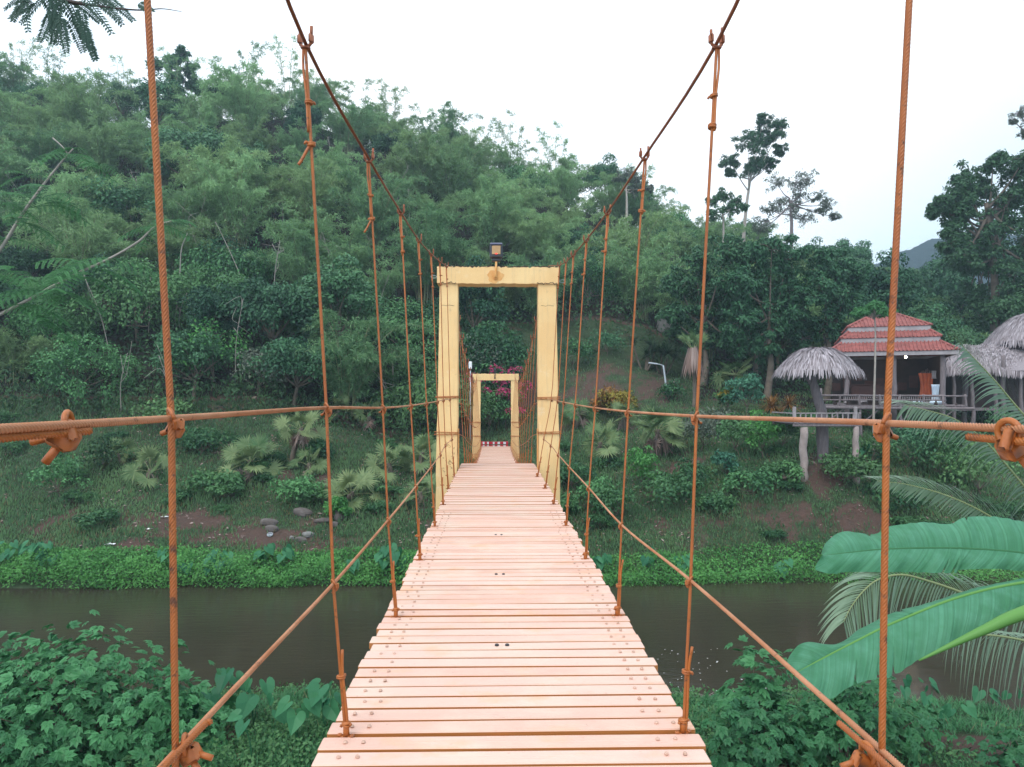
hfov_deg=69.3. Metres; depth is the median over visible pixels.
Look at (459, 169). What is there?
bamboo clump
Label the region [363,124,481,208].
bamboo clump
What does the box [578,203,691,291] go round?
bamboo clump
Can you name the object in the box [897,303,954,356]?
forest tree
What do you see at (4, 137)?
bamboo clump
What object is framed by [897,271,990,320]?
forest tree
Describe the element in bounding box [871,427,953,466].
leafy bush
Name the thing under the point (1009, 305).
forest tree
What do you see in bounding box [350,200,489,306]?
bamboo clump
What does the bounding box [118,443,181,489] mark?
fan palm
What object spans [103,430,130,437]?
leafy shrub
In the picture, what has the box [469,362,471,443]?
post
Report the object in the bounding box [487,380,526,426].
bougainvillea
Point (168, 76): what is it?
slender bamboo
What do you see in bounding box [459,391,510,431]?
leafy bush
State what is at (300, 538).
rock
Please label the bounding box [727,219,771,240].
forest tree
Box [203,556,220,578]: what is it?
taro plant
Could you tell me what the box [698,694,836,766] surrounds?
lobed shrub
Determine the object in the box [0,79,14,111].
forest tree
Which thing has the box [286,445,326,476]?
fan palm
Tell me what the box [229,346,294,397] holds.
leafy bush
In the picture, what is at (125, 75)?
slender bamboo
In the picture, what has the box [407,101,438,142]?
slender bamboo
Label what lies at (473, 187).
bamboo clump
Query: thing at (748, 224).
bamboo clump
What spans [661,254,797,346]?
bamboo clump
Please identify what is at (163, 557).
taro plant
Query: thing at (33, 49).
slender bamboo
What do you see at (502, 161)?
bamboo clump
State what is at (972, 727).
bank grass
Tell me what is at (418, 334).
vine covered tree
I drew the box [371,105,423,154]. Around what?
bamboo clump
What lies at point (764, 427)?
leafy bush
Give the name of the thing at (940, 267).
forest tree
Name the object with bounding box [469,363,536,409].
bougainvillea
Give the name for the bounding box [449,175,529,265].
bamboo clump
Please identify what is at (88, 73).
slender bamboo
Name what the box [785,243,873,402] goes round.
bushy tree
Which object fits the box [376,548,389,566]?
taro plant
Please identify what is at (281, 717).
taro plant
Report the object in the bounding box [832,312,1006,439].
pavilion
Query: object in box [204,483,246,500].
leafy shrub
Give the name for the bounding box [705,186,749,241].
sparse tree
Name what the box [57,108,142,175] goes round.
bamboo clump
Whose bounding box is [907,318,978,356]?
forest tree
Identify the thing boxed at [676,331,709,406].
wrapped palm
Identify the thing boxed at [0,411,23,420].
leafy shrub
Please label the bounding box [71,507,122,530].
leafy shrub
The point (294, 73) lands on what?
slender bamboo
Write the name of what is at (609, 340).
leafy bush
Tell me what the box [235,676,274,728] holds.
taro plant
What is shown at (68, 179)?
bamboo clump
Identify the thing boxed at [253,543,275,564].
taro plant
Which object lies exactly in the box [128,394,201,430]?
leafy bush
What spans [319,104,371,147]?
vine covered tree
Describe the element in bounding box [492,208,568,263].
bamboo clump
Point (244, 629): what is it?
water
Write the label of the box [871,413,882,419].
leafy shrub
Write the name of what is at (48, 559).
taro plant
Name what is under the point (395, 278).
bamboo clump
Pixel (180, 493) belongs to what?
leafy shrub
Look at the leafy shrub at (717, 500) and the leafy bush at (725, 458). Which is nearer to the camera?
the leafy shrub at (717, 500)
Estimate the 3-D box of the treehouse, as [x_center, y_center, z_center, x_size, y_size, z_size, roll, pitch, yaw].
[14.161,1.447,34.333,4.058,6.357,4.152,0,-1,-1]
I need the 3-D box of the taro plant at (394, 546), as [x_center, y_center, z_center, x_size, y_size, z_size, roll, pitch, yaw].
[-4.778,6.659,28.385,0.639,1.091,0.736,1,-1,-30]
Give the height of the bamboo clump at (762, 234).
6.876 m
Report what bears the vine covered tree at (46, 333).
on the ground at (608, 366)
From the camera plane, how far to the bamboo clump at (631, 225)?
102.48 m
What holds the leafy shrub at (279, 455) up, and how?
on the ground at (608, 366)
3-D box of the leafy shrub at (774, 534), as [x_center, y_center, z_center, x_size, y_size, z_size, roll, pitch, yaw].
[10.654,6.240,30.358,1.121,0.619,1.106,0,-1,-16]
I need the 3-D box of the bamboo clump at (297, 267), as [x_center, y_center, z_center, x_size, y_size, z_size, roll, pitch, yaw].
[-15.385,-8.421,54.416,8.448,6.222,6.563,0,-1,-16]
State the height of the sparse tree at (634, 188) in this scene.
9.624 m
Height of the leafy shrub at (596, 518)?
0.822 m
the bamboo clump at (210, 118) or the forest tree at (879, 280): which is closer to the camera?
the forest tree at (879, 280)
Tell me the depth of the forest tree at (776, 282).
52.84 m
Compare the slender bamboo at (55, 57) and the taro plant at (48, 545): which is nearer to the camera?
the taro plant at (48, 545)
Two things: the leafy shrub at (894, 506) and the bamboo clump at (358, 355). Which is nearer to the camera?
the leafy shrub at (894, 506)
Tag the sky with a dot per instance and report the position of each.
(613, 73)
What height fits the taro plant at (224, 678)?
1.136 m
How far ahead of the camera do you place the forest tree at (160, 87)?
80.19 m
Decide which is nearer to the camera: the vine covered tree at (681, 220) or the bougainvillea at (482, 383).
the bougainvillea at (482, 383)
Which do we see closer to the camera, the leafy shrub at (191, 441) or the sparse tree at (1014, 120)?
the leafy shrub at (191, 441)
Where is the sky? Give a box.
[0,0,1023,263]
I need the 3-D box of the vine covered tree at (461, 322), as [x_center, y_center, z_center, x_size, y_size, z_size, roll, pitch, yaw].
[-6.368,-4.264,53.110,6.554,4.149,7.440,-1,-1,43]
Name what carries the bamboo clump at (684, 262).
on the ground at (608, 366)
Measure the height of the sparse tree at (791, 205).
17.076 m
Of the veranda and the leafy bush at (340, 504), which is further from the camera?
the veranda
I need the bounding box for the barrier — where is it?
[481,441,507,445]
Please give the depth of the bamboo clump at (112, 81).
94.40 m
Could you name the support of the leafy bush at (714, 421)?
on the ground at (608, 366)
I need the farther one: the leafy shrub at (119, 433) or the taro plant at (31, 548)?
the leafy shrub at (119, 433)
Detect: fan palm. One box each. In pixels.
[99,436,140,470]
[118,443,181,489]
[215,430,287,483]
[273,410,331,461]
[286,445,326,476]
[323,467,384,516]
[328,393,352,421]
[348,401,389,430]
[363,442,412,483]
[397,472,435,508]
[398,433,436,473]
[559,398,600,427]
[580,419,622,460]
[604,400,639,430]
[631,404,687,456]
[709,356,753,389]
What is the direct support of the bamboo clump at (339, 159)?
on the ground at (608, 366)
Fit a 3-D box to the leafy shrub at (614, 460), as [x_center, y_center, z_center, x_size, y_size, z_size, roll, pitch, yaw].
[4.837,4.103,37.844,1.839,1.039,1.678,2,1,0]
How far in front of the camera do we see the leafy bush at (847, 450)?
35.05 m
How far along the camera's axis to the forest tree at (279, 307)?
44.63 m
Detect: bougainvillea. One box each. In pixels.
[459,371,493,405]
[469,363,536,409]
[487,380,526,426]
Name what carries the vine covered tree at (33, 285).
on the ground at (608, 366)
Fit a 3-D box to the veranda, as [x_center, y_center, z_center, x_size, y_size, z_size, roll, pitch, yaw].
[20.702,2.500,40.443,7.555,4.500,1.789,0,-1,21]
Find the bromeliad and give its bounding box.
[755,392,806,414]
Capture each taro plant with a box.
[0,540,17,567]
[18,540,42,563]
[19,541,44,565]
[35,541,52,567]
[35,548,63,569]
[157,548,167,569]
[161,554,183,574]
[177,562,192,579]
[179,687,220,718]
[203,548,227,566]
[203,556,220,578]
[214,667,250,708]
[216,551,233,573]
[226,708,251,764]
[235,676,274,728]
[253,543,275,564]
[267,692,290,735]
[275,692,321,741]
[277,544,294,565]
[305,678,339,733]
[321,690,346,705]
[346,559,359,576]
[374,547,389,574]
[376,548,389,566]
[379,543,396,569]
[391,547,404,573]
[401,553,415,565]
[590,556,601,571]
[595,553,611,570]
[641,546,653,569]
[673,553,693,577]
[773,558,792,579]
[900,674,911,700]
[920,677,939,706]
[939,700,977,724]
[972,686,1001,712]
[1002,686,1022,718]
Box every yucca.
[619,333,663,370]
[639,341,685,374]
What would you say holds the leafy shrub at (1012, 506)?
on the ground at (608, 366)
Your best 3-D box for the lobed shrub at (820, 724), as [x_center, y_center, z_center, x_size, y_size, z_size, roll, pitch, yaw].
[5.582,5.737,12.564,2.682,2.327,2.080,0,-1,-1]
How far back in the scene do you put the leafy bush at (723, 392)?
44.74 m
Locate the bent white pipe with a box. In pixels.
[649,362,666,382]
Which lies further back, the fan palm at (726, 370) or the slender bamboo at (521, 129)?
the slender bamboo at (521, 129)
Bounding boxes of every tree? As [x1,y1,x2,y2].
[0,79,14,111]
[0,138,196,351]
[0,183,70,221]
[0,190,40,251]
[0,246,62,284]
[0,269,24,307]
[3,0,181,61]
[3,274,80,313]
[7,303,99,345]
[12,80,54,106]
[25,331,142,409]
[55,252,153,332]
[63,253,189,342]
[68,174,192,240]
[99,81,139,116]
[130,69,192,127]
[142,124,241,178]
[144,329,246,400]
[145,44,200,95]
[145,264,255,321]
[155,232,285,286]
[174,281,241,340]
[194,78,227,127]
[209,275,297,321]
[213,272,325,354]
[235,140,278,183]
[247,332,342,404]
[271,284,374,348]
[282,100,321,144]
[286,252,386,370]
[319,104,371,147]
[360,294,471,378]
[368,128,411,172]
[370,355,469,390]
[372,366,498,428]
[375,295,471,341]
[434,255,509,330]
[459,318,536,398]
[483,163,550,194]
[502,260,566,289]
[559,222,604,277]
[560,249,622,308]
[581,152,626,219]
[611,166,654,237]
[619,183,658,228]
[646,211,701,261]
[654,231,750,385]
[656,210,691,233]
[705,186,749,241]
[706,245,806,389]
[708,232,817,399]
[717,112,789,241]
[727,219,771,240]
[743,308,810,367]
[751,168,842,250]
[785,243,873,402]
[793,236,838,264]
[802,271,869,378]
[826,254,875,271]
[832,237,872,261]
[847,247,931,318]
[849,300,898,449]
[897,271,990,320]
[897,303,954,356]
[898,265,930,285]
[900,279,967,315]
[901,302,971,338]
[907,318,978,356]
[920,219,1023,316]
[924,149,1023,332]
[941,325,988,344]
[945,309,988,332]
[962,278,1023,334]
[1007,105,1023,139]
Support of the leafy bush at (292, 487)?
on the ground at (608, 366)
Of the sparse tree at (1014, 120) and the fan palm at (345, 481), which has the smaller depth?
the fan palm at (345, 481)
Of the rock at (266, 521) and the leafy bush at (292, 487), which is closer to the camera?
the rock at (266, 521)
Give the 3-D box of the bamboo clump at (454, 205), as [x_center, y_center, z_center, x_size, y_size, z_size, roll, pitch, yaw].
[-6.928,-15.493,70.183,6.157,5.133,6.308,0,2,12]
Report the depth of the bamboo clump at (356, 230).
56.55 m
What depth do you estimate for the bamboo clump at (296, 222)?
56.83 m
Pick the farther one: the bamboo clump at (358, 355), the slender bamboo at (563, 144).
the slender bamboo at (563, 144)
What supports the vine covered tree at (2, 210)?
on the ground at (608, 366)
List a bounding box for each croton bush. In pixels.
[589,384,632,415]
[596,389,638,417]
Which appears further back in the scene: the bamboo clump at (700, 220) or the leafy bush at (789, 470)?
the bamboo clump at (700, 220)
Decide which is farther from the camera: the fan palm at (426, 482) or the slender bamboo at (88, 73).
the slender bamboo at (88, 73)
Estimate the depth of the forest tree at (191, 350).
42.19 m
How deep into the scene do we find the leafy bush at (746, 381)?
44.14 m
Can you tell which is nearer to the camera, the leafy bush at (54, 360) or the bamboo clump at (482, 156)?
the leafy bush at (54, 360)
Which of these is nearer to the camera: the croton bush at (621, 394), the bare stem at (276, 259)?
the croton bush at (621, 394)
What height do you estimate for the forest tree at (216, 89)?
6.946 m
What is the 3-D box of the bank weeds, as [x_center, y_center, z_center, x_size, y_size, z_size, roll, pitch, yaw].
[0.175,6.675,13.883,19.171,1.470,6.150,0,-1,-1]
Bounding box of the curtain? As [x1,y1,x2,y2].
[918,373,932,394]
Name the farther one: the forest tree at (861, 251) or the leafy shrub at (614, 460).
the forest tree at (861, 251)
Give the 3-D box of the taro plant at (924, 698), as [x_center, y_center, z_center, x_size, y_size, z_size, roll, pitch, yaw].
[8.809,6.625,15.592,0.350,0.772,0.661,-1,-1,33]
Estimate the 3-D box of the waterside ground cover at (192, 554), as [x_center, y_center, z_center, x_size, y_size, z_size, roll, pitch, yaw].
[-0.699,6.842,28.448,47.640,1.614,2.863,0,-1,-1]
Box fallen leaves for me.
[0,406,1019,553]
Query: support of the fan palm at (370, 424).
on the ground at (608, 366)
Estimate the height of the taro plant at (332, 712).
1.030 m
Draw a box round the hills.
[874,233,1021,293]
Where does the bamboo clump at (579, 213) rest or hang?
on the ground at (608, 366)
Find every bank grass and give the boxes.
[0,683,1023,766]
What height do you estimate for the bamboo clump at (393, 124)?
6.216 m
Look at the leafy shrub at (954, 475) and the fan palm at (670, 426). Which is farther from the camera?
the fan palm at (670, 426)
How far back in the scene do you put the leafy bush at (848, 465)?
32.27 m
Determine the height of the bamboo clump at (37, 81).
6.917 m
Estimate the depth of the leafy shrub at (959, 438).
40.82 m
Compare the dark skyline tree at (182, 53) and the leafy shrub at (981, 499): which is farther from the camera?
the dark skyline tree at (182, 53)
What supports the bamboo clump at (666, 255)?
on the ground at (608, 366)
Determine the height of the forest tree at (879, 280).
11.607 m
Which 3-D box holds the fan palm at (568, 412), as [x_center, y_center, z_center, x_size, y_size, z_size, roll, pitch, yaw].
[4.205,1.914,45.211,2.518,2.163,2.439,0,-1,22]
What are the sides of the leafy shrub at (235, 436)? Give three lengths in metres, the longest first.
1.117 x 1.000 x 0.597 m
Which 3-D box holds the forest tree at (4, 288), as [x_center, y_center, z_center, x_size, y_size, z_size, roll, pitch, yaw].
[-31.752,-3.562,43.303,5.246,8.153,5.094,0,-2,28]
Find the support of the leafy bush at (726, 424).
on the ground at (608, 366)
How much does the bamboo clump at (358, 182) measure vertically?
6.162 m
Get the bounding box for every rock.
[260,518,278,525]
[265,525,278,531]
[293,507,312,516]
[295,536,306,542]
[302,531,313,537]
[314,518,328,522]
[334,511,345,520]
[656,319,673,333]
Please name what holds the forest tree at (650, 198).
on the ground at (608, 366)
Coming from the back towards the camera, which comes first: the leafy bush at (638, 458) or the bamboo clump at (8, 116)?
the bamboo clump at (8, 116)
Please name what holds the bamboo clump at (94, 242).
on the ground at (608, 366)
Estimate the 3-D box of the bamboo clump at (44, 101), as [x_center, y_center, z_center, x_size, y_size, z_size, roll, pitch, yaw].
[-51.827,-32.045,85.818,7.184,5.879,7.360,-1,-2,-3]
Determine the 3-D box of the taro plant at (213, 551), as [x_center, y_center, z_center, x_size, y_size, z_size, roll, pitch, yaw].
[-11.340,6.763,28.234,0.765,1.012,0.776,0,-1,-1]
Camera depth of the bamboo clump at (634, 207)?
88.45 m
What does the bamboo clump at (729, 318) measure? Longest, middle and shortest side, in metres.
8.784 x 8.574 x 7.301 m
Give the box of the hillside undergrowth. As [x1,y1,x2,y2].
[0,99,919,440]
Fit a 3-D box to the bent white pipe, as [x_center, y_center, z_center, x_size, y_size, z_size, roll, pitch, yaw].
[9.700,-0.256,49.063,1.343,2.301,0.241,0,-1,-6]
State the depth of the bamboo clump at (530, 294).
58.45 m
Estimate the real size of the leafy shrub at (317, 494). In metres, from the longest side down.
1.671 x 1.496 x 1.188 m
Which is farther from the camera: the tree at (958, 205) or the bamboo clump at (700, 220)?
the bamboo clump at (700, 220)
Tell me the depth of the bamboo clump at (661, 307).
59.05 m
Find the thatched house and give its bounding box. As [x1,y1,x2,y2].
[920,313,1023,432]
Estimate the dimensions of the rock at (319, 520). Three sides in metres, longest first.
0.808 x 0.490 x 0.242 m
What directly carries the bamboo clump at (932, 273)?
on the ground at (608, 366)
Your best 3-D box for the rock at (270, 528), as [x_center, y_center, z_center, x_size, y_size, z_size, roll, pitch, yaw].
[-10.041,6.072,30.920,0.594,0.330,0.309,5,-2,9]
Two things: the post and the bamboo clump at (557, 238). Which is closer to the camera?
the post
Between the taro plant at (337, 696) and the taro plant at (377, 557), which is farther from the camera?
the taro plant at (377, 557)
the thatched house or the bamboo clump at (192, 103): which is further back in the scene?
the bamboo clump at (192, 103)
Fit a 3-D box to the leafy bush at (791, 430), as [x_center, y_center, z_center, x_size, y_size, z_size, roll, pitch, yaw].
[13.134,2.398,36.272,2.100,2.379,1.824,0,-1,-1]
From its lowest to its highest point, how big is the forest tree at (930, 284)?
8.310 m
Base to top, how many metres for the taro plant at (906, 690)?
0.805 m
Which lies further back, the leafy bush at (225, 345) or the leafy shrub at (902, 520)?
the leafy bush at (225, 345)
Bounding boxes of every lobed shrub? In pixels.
[695,634,812,759]
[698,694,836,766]
[776,673,932,766]
[842,678,956,766]
[951,717,1023,766]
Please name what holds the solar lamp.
attached to the suspension bridge
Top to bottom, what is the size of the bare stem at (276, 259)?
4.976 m
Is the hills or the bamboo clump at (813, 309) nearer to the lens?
the bamboo clump at (813, 309)
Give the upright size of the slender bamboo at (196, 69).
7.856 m
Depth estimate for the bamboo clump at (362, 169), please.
73.07 m
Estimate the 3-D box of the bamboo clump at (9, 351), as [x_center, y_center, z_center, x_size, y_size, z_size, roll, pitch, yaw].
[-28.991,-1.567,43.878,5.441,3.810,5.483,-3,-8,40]
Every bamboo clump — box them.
[0,51,42,112]
[0,86,69,148]
[0,119,85,184]
[0,131,52,186]
[0,137,38,191]
[0,194,168,297]
[0,325,79,384]
[2,158,147,263]
[5,100,88,156]
[6,67,49,103]
[9,91,65,129]
[25,63,150,150]
[27,74,63,104]
[32,73,96,124]
[51,81,108,115]
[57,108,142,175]
[58,160,133,205]
[85,72,148,127]
[110,206,243,290]
[114,121,201,189]
[115,110,174,174]
[120,172,240,249]
[125,77,187,113]
[126,176,184,217]
[137,77,234,130]
[141,131,274,236]
[142,93,194,128]
[159,101,229,157]
[170,149,301,260]
[194,57,293,139]
[218,75,267,107]
[219,113,281,152]
[223,154,305,226]
[235,81,286,123]
[242,218,353,288]
[249,155,349,229]
[257,79,297,119]
[261,203,346,273]
[269,306,436,421]
[272,139,363,202]
[273,75,340,136]
[273,117,326,163]
[281,69,355,120]
[294,215,384,272]
[311,100,394,161]
[315,155,381,204]
[321,167,428,258]
[330,170,413,227]
[331,102,392,148]
[332,256,417,316]
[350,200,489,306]
[360,101,416,154]
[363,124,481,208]
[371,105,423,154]
[383,208,455,269]
[399,133,505,222]
[400,100,483,145]
[403,130,437,165]
[405,245,515,321]
[408,191,466,231]
[419,131,472,185]
[447,138,499,170]
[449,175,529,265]
[450,126,499,172]
[456,166,561,239]
[465,171,508,209]
[482,287,523,316]
[486,174,550,206]
[490,140,548,175]
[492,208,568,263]
[501,245,590,328]
[507,207,585,262]
[526,152,592,196]
[530,193,593,249]
[533,229,603,293]
[534,150,596,207]
[534,161,596,210]
[570,200,601,217]
[574,171,656,228]
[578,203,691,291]
[579,221,632,254]
[586,233,684,320]
[610,184,690,232]
[614,213,638,228]
[632,264,729,364]
[634,257,686,304]
[651,251,755,300]
[658,252,677,264]
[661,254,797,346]
[662,217,752,259]
[683,214,720,243]
[686,216,721,229]
[698,222,750,252]
[725,281,807,361]
[734,223,778,245]
[739,233,794,251]
[770,245,833,265]
[775,275,878,356]
[831,318,858,357]
[848,295,957,323]
[907,267,981,287]
[944,329,990,341]
[947,311,979,331]
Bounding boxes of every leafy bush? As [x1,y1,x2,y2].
[0,291,102,365]
[0,609,221,766]
[0,630,59,727]
[0,683,111,766]
[1,686,62,734]
[26,452,92,498]
[76,435,133,469]
[94,669,249,766]
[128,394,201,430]
[160,425,234,455]
[172,316,254,388]
[182,467,245,493]
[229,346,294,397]
[267,472,327,501]
[303,435,335,458]
[322,495,353,515]
[428,331,501,378]
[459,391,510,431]
[557,335,599,368]
[560,459,596,487]
[560,491,580,514]
[570,474,620,507]
[584,480,640,518]
[585,329,627,355]
[622,445,659,488]
[634,469,703,507]
[654,378,690,400]
[662,324,687,344]
[671,458,720,492]
[673,418,718,450]
[681,407,738,427]
[710,449,738,477]
[714,385,737,407]
[715,412,767,454]
[718,466,781,496]
[720,371,764,412]
[743,409,785,456]
[759,409,799,445]
[760,459,804,482]
[818,449,881,482]
[838,437,901,462]
[859,478,930,509]
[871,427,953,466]
[907,429,974,477]
[929,434,1023,494]
[979,405,1023,469]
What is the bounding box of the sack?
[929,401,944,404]
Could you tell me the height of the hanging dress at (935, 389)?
0.954 m
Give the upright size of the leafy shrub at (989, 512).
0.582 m
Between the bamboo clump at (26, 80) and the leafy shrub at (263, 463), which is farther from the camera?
the bamboo clump at (26, 80)
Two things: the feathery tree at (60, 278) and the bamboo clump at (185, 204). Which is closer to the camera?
the feathery tree at (60, 278)
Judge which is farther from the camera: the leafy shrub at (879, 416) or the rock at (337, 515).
the leafy shrub at (879, 416)
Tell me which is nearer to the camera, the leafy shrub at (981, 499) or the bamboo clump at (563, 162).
the leafy shrub at (981, 499)
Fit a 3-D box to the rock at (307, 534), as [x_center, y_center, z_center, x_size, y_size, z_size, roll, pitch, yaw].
[-8.463,6.263,30.654,0.460,0.275,0.411,1,3,20]
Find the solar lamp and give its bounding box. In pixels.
[489,243,502,278]
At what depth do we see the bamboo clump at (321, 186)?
60.80 m
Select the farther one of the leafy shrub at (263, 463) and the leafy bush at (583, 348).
the leafy bush at (583, 348)
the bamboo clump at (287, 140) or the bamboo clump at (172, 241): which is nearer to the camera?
the bamboo clump at (172, 241)
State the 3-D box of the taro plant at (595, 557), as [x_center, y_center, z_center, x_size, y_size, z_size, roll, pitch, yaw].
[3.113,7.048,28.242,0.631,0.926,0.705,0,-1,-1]
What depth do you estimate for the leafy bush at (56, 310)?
44.71 m
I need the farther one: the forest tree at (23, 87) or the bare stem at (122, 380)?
the forest tree at (23, 87)
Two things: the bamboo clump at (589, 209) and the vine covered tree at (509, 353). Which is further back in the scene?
the bamboo clump at (589, 209)
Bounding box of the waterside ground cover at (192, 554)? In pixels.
[0,539,1023,589]
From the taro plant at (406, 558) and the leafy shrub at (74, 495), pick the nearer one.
the taro plant at (406, 558)
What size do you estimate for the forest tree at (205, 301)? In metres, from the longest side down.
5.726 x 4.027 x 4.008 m
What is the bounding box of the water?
[0,575,1023,710]
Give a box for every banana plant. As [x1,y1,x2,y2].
[787,516,1023,698]
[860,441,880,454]
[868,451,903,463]
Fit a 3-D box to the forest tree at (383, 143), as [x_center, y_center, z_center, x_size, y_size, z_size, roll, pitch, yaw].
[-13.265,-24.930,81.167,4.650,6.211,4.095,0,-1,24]
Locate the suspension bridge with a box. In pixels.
[0,0,1023,766]
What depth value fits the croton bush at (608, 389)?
45.85 m
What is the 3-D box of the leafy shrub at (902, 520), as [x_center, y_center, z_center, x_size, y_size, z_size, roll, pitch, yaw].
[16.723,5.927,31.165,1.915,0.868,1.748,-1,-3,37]
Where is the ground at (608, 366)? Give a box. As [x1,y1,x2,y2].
[0,106,1023,766]
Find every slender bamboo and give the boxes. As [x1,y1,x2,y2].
[2,39,42,96]
[29,33,71,85]
[81,66,106,93]
[108,55,138,120]
[156,44,191,94]
[188,54,221,95]
[231,40,271,90]
[267,34,302,109]
[298,66,313,89]
[340,78,374,113]
[374,78,410,129]
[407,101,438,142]
[425,107,458,144]
[479,120,500,166]
[490,108,530,166]
[534,120,574,175]
[590,164,619,203]
[626,163,654,225]
[648,183,666,206]
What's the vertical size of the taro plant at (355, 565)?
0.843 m
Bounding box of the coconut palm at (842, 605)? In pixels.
[818,321,1023,730]
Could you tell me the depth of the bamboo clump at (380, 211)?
62.21 m
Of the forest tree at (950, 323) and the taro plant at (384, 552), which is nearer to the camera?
the taro plant at (384, 552)
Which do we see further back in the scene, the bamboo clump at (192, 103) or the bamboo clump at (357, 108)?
the bamboo clump at (357, 108)
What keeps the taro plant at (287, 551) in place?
on the ground at (608, 366)
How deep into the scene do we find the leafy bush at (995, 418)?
37.33 m
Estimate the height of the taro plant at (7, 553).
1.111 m
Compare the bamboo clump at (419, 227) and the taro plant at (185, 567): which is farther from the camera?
the bamboo clump at (419, 227)
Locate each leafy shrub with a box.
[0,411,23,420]
[0,441,27,453]
[50,467,90,482]
[59,489,82,503]
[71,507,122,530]
[79,491,99,501]
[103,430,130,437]
[120,452,137,458]
[159,487,196,503]
[181,437,213,449]
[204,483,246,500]
[211,503,230,511]
[228,434,243,440]
[240,460,271,474]
[250,472,278,481]
[253,451,287,465]
[293,484,326,504]
[361,500,397,513]
[372,436,398,448]
[372,485,407,495]
[560,440,575,450]
[560,469,580,483]
[582,513,618,527]
[589,454,622,470]
[695,489,739,514]
[759,529,788,539]
[765,444,789,454]
[778,480,804,489]
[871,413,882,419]
[877,503,897,510]
[889,515,932,524]
[922,519,951,523]
[932,472,968,478]
[953,433,968,445]
[966,508,993,515]
[974,494,992,503]
[987,508,1015,517]
[990,500,1023,517]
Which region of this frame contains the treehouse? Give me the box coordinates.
[772,346,866,484]
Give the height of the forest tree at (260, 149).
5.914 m
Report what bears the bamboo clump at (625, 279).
on the ground at (608, 366)
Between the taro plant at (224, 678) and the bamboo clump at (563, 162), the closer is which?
the taro plant at (224, 678)
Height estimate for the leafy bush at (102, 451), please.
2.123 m
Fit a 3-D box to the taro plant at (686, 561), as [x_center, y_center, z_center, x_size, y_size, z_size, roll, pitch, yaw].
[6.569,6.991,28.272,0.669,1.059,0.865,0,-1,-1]
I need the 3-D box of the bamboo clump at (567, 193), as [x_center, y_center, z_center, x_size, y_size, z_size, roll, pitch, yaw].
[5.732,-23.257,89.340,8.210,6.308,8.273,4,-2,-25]
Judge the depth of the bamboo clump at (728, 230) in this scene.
79.79 m
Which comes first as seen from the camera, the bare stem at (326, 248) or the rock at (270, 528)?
the rock at (270, 528)
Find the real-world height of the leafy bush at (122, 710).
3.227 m
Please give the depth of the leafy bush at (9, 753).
11.84 m
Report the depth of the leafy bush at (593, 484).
33.23 m
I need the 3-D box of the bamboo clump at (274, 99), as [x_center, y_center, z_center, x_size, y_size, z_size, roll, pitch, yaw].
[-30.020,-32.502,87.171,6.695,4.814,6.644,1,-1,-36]
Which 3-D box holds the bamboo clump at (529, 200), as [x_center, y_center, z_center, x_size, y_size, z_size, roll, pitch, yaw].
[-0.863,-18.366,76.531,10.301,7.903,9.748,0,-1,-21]
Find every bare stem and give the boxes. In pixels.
[84,275,108,346]
[120,342,131,411]
[175,233,187,323]
[215,222,243,285]
[226,296,250,378]
[265,241,283,284]
[318,235,340,300]
[368,365,393,392]
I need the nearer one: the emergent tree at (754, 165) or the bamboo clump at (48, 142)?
the bamboo clump at (48, 142)
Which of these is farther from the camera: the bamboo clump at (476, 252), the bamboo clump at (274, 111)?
the bamboo clump at (274, 111)
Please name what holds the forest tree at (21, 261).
on the ground at (608, 366)
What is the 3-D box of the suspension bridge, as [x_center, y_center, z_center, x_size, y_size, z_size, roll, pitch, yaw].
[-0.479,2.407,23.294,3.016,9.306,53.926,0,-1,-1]
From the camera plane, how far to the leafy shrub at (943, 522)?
30.76 m
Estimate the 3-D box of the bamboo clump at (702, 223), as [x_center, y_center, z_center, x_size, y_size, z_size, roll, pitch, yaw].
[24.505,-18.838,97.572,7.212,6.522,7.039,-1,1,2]
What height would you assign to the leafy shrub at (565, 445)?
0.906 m
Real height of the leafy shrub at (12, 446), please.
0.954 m
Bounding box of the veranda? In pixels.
[820,388,974,441]
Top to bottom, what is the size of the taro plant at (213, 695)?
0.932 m
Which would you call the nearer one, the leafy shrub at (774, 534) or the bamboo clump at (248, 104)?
the leafy shrub at (774, 534)
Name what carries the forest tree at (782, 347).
on the ground at (608, 366)
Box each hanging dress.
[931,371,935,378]
[931,384,939,399]
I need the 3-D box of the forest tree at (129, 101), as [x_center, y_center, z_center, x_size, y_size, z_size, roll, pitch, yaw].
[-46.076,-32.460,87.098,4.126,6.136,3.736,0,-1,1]
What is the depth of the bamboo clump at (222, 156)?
61.67 m
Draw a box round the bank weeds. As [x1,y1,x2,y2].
[26,680,1023,766]
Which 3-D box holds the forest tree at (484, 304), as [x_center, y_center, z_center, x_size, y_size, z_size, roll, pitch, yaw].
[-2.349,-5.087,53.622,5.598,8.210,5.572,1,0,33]
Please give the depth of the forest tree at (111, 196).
56.94 m
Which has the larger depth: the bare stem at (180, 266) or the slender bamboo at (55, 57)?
the slender bamboo at (55, 57)
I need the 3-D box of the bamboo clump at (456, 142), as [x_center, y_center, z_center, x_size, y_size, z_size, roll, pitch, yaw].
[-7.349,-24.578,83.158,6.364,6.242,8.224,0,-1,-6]
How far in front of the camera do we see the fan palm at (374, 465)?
36.03 m
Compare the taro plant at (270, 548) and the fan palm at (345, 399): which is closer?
the taro plant at (270, 548)
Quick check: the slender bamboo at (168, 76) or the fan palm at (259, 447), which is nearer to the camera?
the fan palm at (259, 447)

